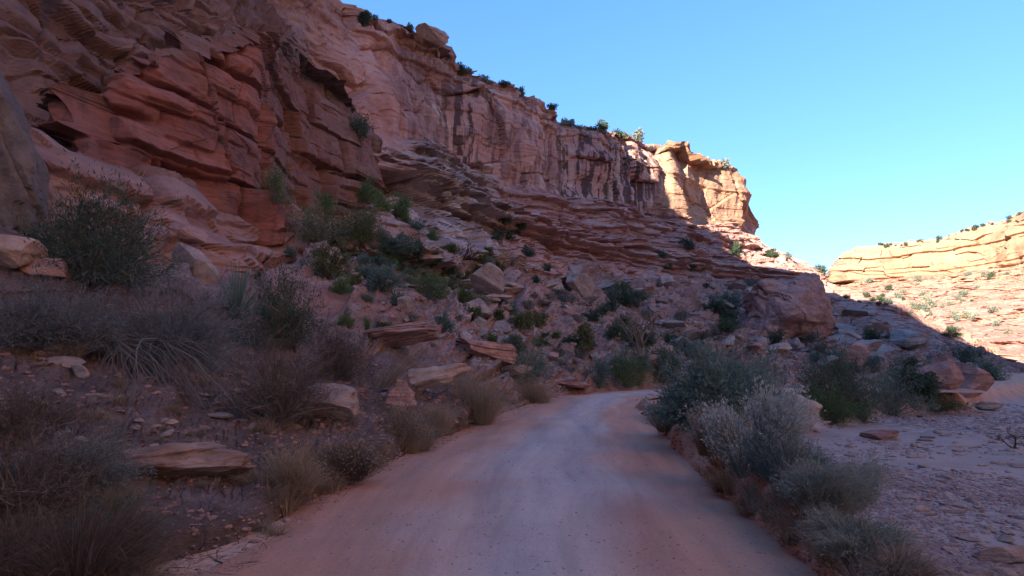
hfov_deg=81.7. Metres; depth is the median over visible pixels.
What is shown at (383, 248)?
shrub
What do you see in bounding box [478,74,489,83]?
shrub
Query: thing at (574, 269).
boulder
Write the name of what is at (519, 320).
shrub
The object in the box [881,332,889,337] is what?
boulder
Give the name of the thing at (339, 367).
shrub
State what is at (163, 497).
grass tuft
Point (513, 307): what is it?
shrub
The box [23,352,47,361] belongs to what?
grass tuft
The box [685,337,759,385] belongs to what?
shrub
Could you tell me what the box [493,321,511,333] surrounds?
boulder
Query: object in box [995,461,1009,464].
stone
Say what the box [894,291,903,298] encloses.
shrub
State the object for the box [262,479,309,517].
grass tuft
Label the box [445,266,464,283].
shrub
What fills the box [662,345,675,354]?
boulder
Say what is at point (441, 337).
boulder
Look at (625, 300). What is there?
shrub
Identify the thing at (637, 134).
shrub
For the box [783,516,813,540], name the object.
grass tuft
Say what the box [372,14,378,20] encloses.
shrub
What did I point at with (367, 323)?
shrub
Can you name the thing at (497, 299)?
flat boulder
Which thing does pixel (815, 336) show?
dry shrub
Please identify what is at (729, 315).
shrub
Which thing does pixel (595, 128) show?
shrub
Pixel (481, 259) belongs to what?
shrub
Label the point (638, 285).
boulder
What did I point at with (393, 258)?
shrub
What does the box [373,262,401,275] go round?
shrub
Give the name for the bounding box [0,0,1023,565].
canyon cliff
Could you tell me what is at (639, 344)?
shrub
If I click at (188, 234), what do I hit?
boulder
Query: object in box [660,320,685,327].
flat boulder
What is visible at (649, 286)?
boulder
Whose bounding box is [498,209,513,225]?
shrub
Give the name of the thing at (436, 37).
boulder
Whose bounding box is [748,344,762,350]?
boulder
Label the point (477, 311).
shrub
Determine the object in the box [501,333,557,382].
shrub
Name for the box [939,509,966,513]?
stone
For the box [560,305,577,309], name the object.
flat boulder
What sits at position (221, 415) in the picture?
stone
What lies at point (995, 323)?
shrub
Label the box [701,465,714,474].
grass tuft
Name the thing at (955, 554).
stone
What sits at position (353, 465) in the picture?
dry shrub
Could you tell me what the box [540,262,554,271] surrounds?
shrub
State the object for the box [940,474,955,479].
stone
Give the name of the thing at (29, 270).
boulder
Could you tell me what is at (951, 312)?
shrub
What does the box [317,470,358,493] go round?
grass tuft
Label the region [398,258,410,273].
shrub
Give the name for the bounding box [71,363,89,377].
stone
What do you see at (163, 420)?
stone
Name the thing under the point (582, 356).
dry shrub
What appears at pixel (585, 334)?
juniper
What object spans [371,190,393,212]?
shrub
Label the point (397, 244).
shrub
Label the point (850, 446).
stone
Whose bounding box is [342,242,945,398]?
rubble
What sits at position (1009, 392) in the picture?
ground
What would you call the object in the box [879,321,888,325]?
boulder
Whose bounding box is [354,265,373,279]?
shrub
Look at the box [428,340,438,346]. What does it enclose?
boulder
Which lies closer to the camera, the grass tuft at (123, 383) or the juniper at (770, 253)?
the grass tuft at (123, 383)
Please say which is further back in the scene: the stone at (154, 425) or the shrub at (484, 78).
the shrub at (484, 78)
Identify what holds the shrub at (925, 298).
on the mesa
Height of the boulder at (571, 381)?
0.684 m
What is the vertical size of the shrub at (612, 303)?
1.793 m
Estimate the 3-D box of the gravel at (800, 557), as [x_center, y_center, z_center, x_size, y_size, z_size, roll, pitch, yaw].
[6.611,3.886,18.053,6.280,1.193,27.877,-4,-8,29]
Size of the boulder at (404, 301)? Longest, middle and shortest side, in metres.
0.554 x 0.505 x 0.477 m
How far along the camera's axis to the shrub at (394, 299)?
20.27 m
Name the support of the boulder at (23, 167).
on the canyon cliff
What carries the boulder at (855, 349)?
on the canyon cliff
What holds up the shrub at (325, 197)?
on the rock buttress
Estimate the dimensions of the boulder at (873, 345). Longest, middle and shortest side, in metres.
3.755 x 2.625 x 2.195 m
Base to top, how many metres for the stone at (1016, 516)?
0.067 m
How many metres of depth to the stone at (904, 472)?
14.38 m
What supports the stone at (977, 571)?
on the gravel at (964, 553)
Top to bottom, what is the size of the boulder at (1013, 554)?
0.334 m
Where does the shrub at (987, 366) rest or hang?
on the ground at (1009, 392)
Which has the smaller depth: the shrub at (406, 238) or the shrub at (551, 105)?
the shrub at (406, 238)
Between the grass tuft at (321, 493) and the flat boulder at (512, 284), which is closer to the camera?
the grass tuft at (321, 493)
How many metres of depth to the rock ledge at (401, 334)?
16.32 m
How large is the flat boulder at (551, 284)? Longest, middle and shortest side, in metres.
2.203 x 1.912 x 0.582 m
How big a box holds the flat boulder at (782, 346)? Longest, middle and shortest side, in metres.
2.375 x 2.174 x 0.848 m
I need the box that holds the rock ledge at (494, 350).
[456,338,517,363]
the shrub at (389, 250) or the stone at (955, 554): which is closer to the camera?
the stone at (955, 554)
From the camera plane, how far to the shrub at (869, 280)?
262.00 m
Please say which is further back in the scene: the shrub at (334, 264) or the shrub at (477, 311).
the shrub at (477, 311)
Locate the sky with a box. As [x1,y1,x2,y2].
[340,0,1023,272]
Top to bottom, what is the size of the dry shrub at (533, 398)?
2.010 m
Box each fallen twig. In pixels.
[190,524,206,534]
[198,531,217,550]
[206,550,222,563]
[232,516,245,534]
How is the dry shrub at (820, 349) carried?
on the canyon cliff
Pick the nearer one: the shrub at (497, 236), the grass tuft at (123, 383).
the grass tuft at (123, 383)
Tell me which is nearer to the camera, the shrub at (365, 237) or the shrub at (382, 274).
the shrub at (382, 274)
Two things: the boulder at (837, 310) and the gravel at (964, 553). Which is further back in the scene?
the boulder at (837, 310)
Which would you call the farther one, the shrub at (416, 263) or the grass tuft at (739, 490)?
the shrub at (416, 263)
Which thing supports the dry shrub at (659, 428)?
on the ground at (1009, 392)
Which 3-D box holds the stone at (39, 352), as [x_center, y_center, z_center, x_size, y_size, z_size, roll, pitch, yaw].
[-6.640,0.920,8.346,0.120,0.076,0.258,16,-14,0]
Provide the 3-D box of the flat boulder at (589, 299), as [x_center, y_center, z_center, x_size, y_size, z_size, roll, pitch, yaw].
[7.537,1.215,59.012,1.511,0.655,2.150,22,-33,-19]
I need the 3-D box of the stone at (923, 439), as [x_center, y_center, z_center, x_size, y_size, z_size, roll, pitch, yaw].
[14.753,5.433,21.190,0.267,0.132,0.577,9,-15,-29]
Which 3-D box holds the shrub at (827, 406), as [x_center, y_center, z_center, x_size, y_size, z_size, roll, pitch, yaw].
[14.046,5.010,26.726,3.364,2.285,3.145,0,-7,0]
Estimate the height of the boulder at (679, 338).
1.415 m
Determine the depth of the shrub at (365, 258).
25.28 m
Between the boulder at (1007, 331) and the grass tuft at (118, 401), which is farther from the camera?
the boulder at (1007, 331)
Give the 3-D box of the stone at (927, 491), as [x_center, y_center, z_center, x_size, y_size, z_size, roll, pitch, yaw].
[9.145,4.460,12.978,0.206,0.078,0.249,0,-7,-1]
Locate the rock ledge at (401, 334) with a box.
[363,322,438,346]
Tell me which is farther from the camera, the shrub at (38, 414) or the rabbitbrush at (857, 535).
the shrub at (38, 414)
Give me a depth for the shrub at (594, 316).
50.13 m
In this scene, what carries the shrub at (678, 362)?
on the canyon cliff
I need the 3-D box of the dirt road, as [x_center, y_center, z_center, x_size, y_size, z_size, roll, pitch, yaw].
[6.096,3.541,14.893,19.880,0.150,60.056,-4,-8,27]
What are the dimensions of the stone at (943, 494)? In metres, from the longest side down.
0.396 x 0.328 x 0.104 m
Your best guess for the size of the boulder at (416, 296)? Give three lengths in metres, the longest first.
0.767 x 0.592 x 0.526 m
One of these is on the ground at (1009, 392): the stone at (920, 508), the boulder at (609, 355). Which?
the stone at (920, 508)
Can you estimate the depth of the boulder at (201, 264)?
16.71 m
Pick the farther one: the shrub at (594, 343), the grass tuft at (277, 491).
the shrub at (594, 343)
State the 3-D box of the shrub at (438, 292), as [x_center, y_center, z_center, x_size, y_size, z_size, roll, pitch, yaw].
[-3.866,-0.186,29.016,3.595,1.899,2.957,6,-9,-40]
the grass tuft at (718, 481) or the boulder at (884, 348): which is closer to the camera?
the grass tuft at (718, 481)
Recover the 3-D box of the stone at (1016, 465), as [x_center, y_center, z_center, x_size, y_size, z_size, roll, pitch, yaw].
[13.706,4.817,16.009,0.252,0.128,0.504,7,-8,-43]
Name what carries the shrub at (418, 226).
on the canyon cliff
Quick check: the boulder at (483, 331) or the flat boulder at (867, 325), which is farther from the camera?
the flat boulder at (867, 325)
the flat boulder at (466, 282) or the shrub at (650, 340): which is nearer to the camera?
the flat boulder at (466, 282)
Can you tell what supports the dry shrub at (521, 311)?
on the canyon cliff
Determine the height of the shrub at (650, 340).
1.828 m
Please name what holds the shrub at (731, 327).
on the canyon cliff
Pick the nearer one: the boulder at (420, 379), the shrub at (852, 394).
the boulder at (420, 379)
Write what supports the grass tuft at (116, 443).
on the canyon cliff
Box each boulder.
[0,68,49,237]
[0,234,47,268]
[18,258,68,278]
[164,222,208,243]
[172,242,219,283]
[301,383,358,419]
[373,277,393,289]
[385,379,416,412]
[397,296,410,309]
[401,314,409,321]
[408,292,421,300]
[408,363,470,390]
[415,23,448,47]
[423,244,431,251]
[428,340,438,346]
[436,334,446,341]
[456,310,463,319]
[459,279,472,288]
[459,330,472,338]
[462,298,492,315]
[470,263,504,294]
[474,316,486,327]
[478,327,487,336]
[479,295,500,301]
[485,293,511,299]
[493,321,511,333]
[496,336,508,342]
[500,304,512,310]
[500,364,533,374]
[505,282,516,285]
[510,284,523,293]
[539,297,551,305]
[546,281,558,287]
[547,352,558,359]
[548,278,563,289]
[555,376,590,388]
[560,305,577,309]
[561,306,575,314]
[566,273,594,296]
[568,265,581,273]
[581,296,596,303]
[590,353,601,359]
[597,281,615,288]
[601,321,614,327]
[604,353,617,364]
[610,332,621,340]
[635,283,645,291]
[639,321,651,335]
[644,282,653,290]
[647,306,658,312]
[648,354,657,364]
[656,276,673,287]
[656,304,669,307]
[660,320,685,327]
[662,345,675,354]
[668,336,688,343]
[680,328,705,339]
[691,320,700,325]
[714,298,735,308]
[717,334,735,344]
[728,281,746,289]
[742,272,835,342]
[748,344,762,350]
[752,336,766,344]
[769,343,791,351]
[769,385,822,432]
[789,337,801,351]
[817,355,838,367]
[830,334,856,342]
[832,307,842,314]
[834,323,855,331]
[838,329,861,339]
[841,307,868,316]
[843,342,867,369]
[856,339,882,351]
[859,429,899,439]
[865,323,872,327]
[868,319,876,324]
[868,351,884,357]
[874,324,888,331]
[877,344,893,352]
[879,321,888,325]
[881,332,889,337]
[889,328,926,348]
[916,360,964,393]
[954,362,993,397]
[971,545,1023,563]
[976,401,1003,409]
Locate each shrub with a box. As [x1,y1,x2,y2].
[0,365,103,445]
[0,408,178,501]
[0,409,113,527]
[3,149,189,293]
[4,468,181,564]
[197,311,347,427]
[215,435,343,496]
[219,252,334,351]
[254,300,279,316]
[280,431,403,482]
[282,245,298,257]
[282,306,386,380]
[288,233,357,279]
[315,190,336,207]
[327,271,354,293]
[335,309,357,326]
[341,245,365,256]
[343,273,359,285]
[347,210,375,243]
[348,104,373,144]
[350,271,364,284]
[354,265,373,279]
[355,173,379,203]
[356,252,372,264]
[359,263,375,275]
[360,263,408,291]
[360,315,371,329]
[361,290,375,303]
[362,179,383,200]
[365,393,459,451]
[370,232,398,257]
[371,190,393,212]
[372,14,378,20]
[372,250,397,266]
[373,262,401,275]
[374,319,392,327]
[376,229,400,247]
[381,235,407,253]
[382,243,398,254]
[382,290,404,305]
[386,253,400,269]
[388,190,414,217]
[388,234,412,250]
[395,229,419,253]
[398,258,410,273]
[399,213,411,222]
[399,233,411,259]
[403,266,465,300]
[403,275,416,282]
[404,230,429,252]
[406,22,414,33]
[406,264,420,276]
[406,309,418,320]
[408,218,425,229]
[409,262,425,270]
[413,251,423,259]
[417,396,461,435]
[425,227,441,239]
[430,253,442,263]
[430,270,442,283]
[433,306,460,333]
[442,241,460,254]
[443,361,537,425]
[444,275,455,286]
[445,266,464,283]
[451,284,467,292]
[457,61,466,74]
[457,285,474,303]
[463,270,471,279]
[464,292,481,301]
[464,303,483,320]
[465,66,473,74]
[471,260,482,273]
[476,252,489,263]
[476,291,496,304]
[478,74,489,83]
[482,255,496,264]
[482,329,499,342]
[483,245,493,255]
[490,231,504,240]
[491,304,504,319]
[493,227,503,236]
[494,259,506,271]
[498,80,510,87]
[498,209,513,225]
[500,326,528,351]
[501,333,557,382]
[502,225,516,239]
[504,300,520,314]
[507,308,534,330]
[509,254,518,264]
[509,362,562,403]
[515,222,526,230]
[517,306,534,316]
[518,86,524,96]
[520,297,537,308]
[521,242,535,256]
[530,274,543,283]
[530,292,539,297]
[532,308,546,327]
[533,334,551,346]
[539,307,549,325]
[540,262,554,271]
[540,331,549,338]
[544,288,557,301]
[546,102,558,109]
[550,328,561,338]
[551,286,564,295]
[551,345,569,356]
[553,359,570,365]
[557,288,568,296]
[557,293,573,301]
[560,117,567,126]
[563,334,579,344]
[564,364,576,372]
[567,119,575,127]
[568,290,579,302]
[573,314,585,321]
[573,348,590,359]
[574,124,583,129]
[578,351,618,388]
[581,339,597,349]
[583,307,604,321]
[589,126,600,130]
[595,119,608,133]
[596,303,611,314]
[602,285,622,299]
[603,297,619,311]
[604,339,657,389]
[605,320,628,341]
[609,271,634,296]
[611,305,665,356]
[611,354,639,375]
[612,128,624,138]
[612,287,643,307]
[612,317,633,338]
[614,313,633,325]
[622,131,628,139]
[626,327,658,346]
[630,285,647,300]
[630,350,652,372]
[631,127,644,142]
[634,286,652,298]
[637,307,657,319]
[637,326,787,433]
[637,401,683,431]
[646,326,684,383]
[656,250,667,257]
[660,344,683,369]
[662,262,673,268]
[662,329,689,342]
[670,334,693,350]
[672,308,693,320]
[678,234,695,249]
[678,392,752,456]
[682,346,695,358]
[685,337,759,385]
[686,259,697,270]
[698,323,721,338]
[700,297,729,313]
[706,290,722,299]
[711,318,735,333]
[712,289,743,309]
[721,158,730,169]
[721,313,741,331]
[724,302,742,322]
[728,247,741,255]
[731,241,743,253]
[733,342,799,407]
[743,275,755,284]
[745,277,760,286]
[768,328,787,344]
[785,251,792,258]
[787,327,886,418]
[795,376,876,424]
[800,327,823,341]
[800,333,817,346]
[805,338,834,351]
[808,350,822,361]
[814,263,828,275]
[820,354,838,366]
[829,348,842,355]
[829,352,852,367]
[830,296,839,306]
[839,374,889,423]
[850,364,862,373]
[858,349,941,416]
[862,291,871,297]
[863,323,883,339]
[864,276,873,282]
[864,354,880,366]
[866,363,883,371]
[883,297,891,305]
[884,284,892,290]
[886,365,920,379]
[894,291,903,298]
[899,355,920,367]
[910,302,920,310]
[912,275,923,281]
[918,290,926,296]
[918,302,930,311]
[920,384,977,413]
[921,294,931,302]
[927,300,938,307]
[937,339,999,362]
[948,309,960,315]
[952,313,963,321]
[961,290,969,296]
[961,310,970,317]
[967,356,1011,380]
[970,313,980,319]
[987,271,996,277]
[987,305,998,312]
[992,320,1001,326]
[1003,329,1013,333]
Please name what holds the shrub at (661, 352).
on the canyon cliff
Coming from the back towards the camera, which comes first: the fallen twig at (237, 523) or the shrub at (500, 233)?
the shrub at (500, 233)
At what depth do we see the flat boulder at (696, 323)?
66.31 m
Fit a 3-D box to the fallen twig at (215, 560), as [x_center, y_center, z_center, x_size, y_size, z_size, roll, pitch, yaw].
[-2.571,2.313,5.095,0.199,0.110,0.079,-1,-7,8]
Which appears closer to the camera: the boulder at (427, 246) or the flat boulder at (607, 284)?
the boulder at (427, 246)
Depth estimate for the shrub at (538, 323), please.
40.30 m
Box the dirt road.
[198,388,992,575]
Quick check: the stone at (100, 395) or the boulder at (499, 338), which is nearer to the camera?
the stone at (100, 395)
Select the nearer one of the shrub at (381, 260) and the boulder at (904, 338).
the shrub at (381, 260)
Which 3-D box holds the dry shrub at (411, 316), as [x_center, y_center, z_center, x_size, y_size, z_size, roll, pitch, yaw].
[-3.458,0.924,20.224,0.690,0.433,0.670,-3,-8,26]
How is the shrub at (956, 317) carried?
on the mesa
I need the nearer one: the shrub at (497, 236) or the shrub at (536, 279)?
the shrub at (536, 279)
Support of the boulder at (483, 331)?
on the canyon cliff
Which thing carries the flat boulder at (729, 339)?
on the canyon cliff
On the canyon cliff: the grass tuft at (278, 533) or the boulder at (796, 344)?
the boulder at (796, 344)
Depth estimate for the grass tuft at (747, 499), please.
6.55 m
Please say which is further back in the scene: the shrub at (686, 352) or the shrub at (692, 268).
the shrub at (692, 268)
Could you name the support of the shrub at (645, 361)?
on the canyon cliff
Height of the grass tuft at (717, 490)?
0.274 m
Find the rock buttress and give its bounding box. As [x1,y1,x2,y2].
[31,26,389,246]
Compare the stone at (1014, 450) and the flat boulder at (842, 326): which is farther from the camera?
the flat boulder at (842, 326)
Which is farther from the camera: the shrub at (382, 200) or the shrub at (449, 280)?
the shrub at (382, 200)
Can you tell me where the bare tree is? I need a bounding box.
[458,239,481,262]
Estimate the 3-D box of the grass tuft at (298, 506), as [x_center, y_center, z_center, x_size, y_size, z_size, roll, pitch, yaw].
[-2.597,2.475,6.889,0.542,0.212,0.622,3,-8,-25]
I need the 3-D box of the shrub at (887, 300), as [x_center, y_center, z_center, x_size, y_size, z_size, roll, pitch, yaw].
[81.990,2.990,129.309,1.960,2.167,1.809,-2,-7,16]
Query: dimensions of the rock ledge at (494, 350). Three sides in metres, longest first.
2.845 x 2.028 x 0.987 m
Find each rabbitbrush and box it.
[0,263,172,351]
[0,281,84,350]
[67,249,273,363]
[698,376,824,478]
[731,423,853,498]
[767,448,911,521]
[788,501,935,570]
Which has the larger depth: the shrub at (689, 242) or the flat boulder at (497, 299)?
the shrub at (689, 242)
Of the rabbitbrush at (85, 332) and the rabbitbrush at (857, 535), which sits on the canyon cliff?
the rabbitbrush at (85, 332)
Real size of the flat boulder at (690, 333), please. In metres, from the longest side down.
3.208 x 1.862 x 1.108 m
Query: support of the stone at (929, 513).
on the ground at (1009, 392)
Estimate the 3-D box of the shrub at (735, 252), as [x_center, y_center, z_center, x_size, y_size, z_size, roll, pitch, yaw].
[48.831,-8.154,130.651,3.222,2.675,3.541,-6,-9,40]
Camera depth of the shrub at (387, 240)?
29.15 m
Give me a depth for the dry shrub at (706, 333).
57.64 m
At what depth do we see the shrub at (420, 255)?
31.04 m
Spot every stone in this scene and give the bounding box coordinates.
[33,362,52,365]
[35,350,46,354]
[47,356,86,369]
[52,388,64,393]
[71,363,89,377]
[89,393,109,397]
[149,424,161,427]
[160,429,174,436]
[161,417,169,422]
[164,419,178,424]
[206,412,232,418]
[214,393,228,405]
[225,475,239,479]
[233,388,246,393]
[292,424,300,428]
[844,444,855,447]
[844,452,854,455]
[883,517,896,520]
[893,471,909,475]
[898,526,920,534]
[899,494,920,498]
[906,455,917,457]
[908,505,930,511]
[910,443,921,447]
[916,453,925,457]
[917,438,932,440]
[917,464,932,467]
[922,489,935,492]
[923,512,936,515]
[939,502,952,505]
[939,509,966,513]
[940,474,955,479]
[941,492,952,496]
[941,546,959,551]
[946,570,961,575]
[947,551,962,556]
[949,535,981,540]
[951,501,967,508]
[960,568,994,575]
[963,498,980,503]
[965,521,979,524]
[976,513,992,516]
[976,542,989,547]
[984,525,995,529]
[987,567,1018,575]
[988,440,1000,443]
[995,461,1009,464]
[997,537,1012,543]
[999,530,1014,534]
[1000,533,1014,540]
[1005,449,1023,451]
[1005,519,1021,524]
[1007,463,1023,467]
[1007,567,1023,571]
[1008,514,1023,518]
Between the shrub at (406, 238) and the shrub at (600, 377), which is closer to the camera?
the shrub at (406, 238)
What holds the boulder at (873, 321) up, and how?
on the canyon cliff
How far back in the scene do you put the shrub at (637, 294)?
70.56 m
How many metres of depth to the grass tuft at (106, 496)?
5.51 m
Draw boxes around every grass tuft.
[0,479,249,575]
[1,343,32,355]
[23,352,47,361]
[36,337,97,357]
[76,404,124,422]
[76,471,156,506]
[76,483,163,511]
[77,433,143,452]
[97,538,191,575]
[102,375,137,387]
[102,389,144,406]
[104,298,311,373]
[146,435,167,443]
[153,492,176,499]
[164,403,179,411]
[175,408,187,415]
[182,424,209,436]
[192,374,213,386]
[192,473,225,489]
[238,465,314,506]
[241,414,280,434]
[246,416,273,430]
[249,513,284,532]
[249,520,293,540]
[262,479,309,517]
[280,419,294,430]
[285,496,309,509]
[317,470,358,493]
[318,483,328,495]
[344,331,454,387]
[375,441,391,453]
[380,439,396,455]
[403,435,429,453]
[450,408,468,418]
[456,416,469,425]
[696,446,721,465]
[696,470,729,490]
[699,465,736,483]
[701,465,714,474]
[703,456,724,470]
[704,474,726,493]
[712,493,756,518]
[715,472,739,495]
[726,475,758,498]
[731,496,745,506]
[733,474,792,512]
[741,483,790,522]
[747,497,809,534]
[755,507,807,545]
[781,525,882,570]
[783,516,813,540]
[789,518,825,549]
[803,542,879,575]
[804,543,872,568]
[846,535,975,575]
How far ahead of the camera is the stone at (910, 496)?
12.36 m
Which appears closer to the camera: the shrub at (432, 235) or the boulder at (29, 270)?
the boulder at (29, 270)
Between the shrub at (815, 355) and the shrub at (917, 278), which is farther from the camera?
the shrub at (917, 278)
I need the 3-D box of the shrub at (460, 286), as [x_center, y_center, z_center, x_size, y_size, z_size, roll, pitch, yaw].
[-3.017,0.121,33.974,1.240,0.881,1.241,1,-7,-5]
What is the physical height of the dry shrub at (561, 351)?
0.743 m
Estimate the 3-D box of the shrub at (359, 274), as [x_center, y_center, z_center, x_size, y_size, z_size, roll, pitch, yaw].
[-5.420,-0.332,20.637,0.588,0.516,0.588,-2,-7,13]
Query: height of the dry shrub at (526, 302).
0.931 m
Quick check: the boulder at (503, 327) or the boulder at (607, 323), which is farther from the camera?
the boulder at (607, 323)
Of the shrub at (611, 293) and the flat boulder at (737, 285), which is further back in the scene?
the flat boulder at (737, 285)
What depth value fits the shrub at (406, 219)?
42.90 m
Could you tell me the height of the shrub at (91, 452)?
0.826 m
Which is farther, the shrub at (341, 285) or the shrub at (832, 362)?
the shrub at (832, 362)
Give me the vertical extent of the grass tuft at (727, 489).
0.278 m
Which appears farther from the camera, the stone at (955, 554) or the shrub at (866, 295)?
the shrub at (866, 295)
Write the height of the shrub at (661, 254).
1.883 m
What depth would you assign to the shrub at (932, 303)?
205.86 m
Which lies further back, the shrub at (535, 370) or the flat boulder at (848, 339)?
the flat boulder at (848, 339)
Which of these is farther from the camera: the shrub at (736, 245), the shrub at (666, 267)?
the shrub at (736, 245)
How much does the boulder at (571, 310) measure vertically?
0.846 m
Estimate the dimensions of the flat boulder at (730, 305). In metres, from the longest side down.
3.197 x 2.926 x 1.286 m
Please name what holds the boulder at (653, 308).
on the canyon cliff
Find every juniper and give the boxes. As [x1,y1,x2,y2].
[356,10,372,26]
[576,321,599,351]
[764,248,779,257]
[885,355,945,408]
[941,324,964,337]
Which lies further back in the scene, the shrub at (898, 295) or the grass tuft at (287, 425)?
the shrub at (898, 295)
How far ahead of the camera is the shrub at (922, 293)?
218.81 m
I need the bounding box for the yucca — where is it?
[210,254,267,317]
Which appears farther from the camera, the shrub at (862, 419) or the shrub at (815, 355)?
the shrub at (815, 355)
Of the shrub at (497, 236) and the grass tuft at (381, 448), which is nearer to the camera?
the grass tuft at (381, 448)
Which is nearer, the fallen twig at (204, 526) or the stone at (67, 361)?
the fallen twig at (204, 526)
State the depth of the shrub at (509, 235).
63.20 m
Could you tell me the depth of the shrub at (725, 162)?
164.44 m
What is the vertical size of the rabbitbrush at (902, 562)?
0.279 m
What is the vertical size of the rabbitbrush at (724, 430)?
1.198 m
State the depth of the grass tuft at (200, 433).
7.71 m
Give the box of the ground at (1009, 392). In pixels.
[127,373,1023,575]
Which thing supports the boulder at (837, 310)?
on the canyon cliff
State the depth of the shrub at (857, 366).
53.23 m
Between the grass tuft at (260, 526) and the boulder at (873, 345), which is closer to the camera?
the grass tuft at (260, 526)
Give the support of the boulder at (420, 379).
on the canyon cliff
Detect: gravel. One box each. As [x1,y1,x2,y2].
[0,346,561,575]
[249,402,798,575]
[642,405,847,575]
[798,403,1023,575]
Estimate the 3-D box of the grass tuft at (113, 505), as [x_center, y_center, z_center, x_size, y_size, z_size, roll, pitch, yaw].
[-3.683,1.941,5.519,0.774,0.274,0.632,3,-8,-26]
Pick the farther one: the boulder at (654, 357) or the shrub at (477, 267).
the shrub at (477, 267)
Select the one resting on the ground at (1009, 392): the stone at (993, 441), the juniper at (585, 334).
the stone at (993, 441)
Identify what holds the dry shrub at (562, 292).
on the canyon cliff
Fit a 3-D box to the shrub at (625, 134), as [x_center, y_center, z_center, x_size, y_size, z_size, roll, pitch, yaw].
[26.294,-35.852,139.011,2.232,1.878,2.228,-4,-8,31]
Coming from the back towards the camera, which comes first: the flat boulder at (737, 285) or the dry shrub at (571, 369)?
the flat boulder at (737, 285)
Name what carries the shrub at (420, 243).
on the canyon cliff
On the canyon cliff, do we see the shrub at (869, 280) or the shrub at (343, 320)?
the shrub at (343, 320)
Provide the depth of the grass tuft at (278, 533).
5.99 m
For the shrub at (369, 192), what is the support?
on the rock buttress
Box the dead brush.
[987,427,1023,449]
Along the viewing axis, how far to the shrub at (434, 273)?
33.23 m
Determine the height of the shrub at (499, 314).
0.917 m
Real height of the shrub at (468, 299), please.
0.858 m
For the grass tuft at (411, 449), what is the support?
on the dirt road
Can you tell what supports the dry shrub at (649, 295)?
on the canyon cliff
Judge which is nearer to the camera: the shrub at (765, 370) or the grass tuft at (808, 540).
the grass tuft at (808, 540)
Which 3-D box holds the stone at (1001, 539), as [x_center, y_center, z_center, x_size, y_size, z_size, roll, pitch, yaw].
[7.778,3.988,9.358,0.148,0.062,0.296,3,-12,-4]
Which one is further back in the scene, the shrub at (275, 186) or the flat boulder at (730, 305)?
the flat boulder at (730, 305)
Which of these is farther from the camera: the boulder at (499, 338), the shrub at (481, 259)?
the shrub at (481, 259)
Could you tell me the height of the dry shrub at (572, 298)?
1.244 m
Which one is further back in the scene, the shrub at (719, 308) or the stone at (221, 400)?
the shrub at (719, 308)
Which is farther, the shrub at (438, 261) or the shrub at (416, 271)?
the shrub at (438, 261)
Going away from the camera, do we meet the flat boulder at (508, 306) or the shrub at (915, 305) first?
the flat boulder at (508, 306)
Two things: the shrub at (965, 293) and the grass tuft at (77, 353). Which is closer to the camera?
the grass tuft at (77, 353)
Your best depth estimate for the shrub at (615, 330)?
44.08 m
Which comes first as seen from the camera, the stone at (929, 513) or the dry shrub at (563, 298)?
the stone at (929, 513)
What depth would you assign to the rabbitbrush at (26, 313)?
8.33 m
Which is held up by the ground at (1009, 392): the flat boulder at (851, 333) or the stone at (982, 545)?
the stone at (982, 545)
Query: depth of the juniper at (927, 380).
31.61 m
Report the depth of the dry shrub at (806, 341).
71.02 m
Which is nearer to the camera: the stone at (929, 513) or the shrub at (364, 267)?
the stone at (929, 513)
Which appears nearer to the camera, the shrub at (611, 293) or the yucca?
the yucca
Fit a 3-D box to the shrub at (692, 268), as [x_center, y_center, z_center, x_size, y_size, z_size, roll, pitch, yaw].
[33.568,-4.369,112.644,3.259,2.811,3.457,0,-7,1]
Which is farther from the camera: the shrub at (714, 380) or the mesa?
the mesa
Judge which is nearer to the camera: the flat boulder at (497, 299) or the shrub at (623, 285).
the flat boulder at (497, 299)
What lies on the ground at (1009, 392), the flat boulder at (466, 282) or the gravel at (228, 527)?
the gravel at (228, 527)
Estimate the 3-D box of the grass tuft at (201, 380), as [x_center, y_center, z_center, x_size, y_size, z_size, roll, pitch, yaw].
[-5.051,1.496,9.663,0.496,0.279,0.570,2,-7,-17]
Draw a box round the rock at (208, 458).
[101,441,255,477]
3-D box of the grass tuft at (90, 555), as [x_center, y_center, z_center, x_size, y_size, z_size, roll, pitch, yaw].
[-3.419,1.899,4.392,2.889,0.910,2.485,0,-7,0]
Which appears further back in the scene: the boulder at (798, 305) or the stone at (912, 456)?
the boulder at (798, 305)
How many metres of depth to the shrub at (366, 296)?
19.26 m
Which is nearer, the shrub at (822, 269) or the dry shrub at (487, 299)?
the dry shrub at (487, 299)
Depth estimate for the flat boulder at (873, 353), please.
65.90 m
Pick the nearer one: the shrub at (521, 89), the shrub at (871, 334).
the shrub at (871, 334)
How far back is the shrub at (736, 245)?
141.05 m
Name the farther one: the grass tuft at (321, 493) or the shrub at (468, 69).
the shrub at (468, 69)
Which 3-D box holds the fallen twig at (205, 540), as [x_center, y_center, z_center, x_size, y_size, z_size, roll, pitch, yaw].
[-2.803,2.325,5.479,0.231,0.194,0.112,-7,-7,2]
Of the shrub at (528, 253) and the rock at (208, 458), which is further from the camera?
the shrub at (528, 253)
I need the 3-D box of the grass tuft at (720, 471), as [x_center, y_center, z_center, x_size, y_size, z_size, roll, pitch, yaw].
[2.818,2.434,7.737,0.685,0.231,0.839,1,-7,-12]
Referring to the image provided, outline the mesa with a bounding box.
[813,211,1023,353]
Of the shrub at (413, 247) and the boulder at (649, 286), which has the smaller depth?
the shrub at (413, 247)

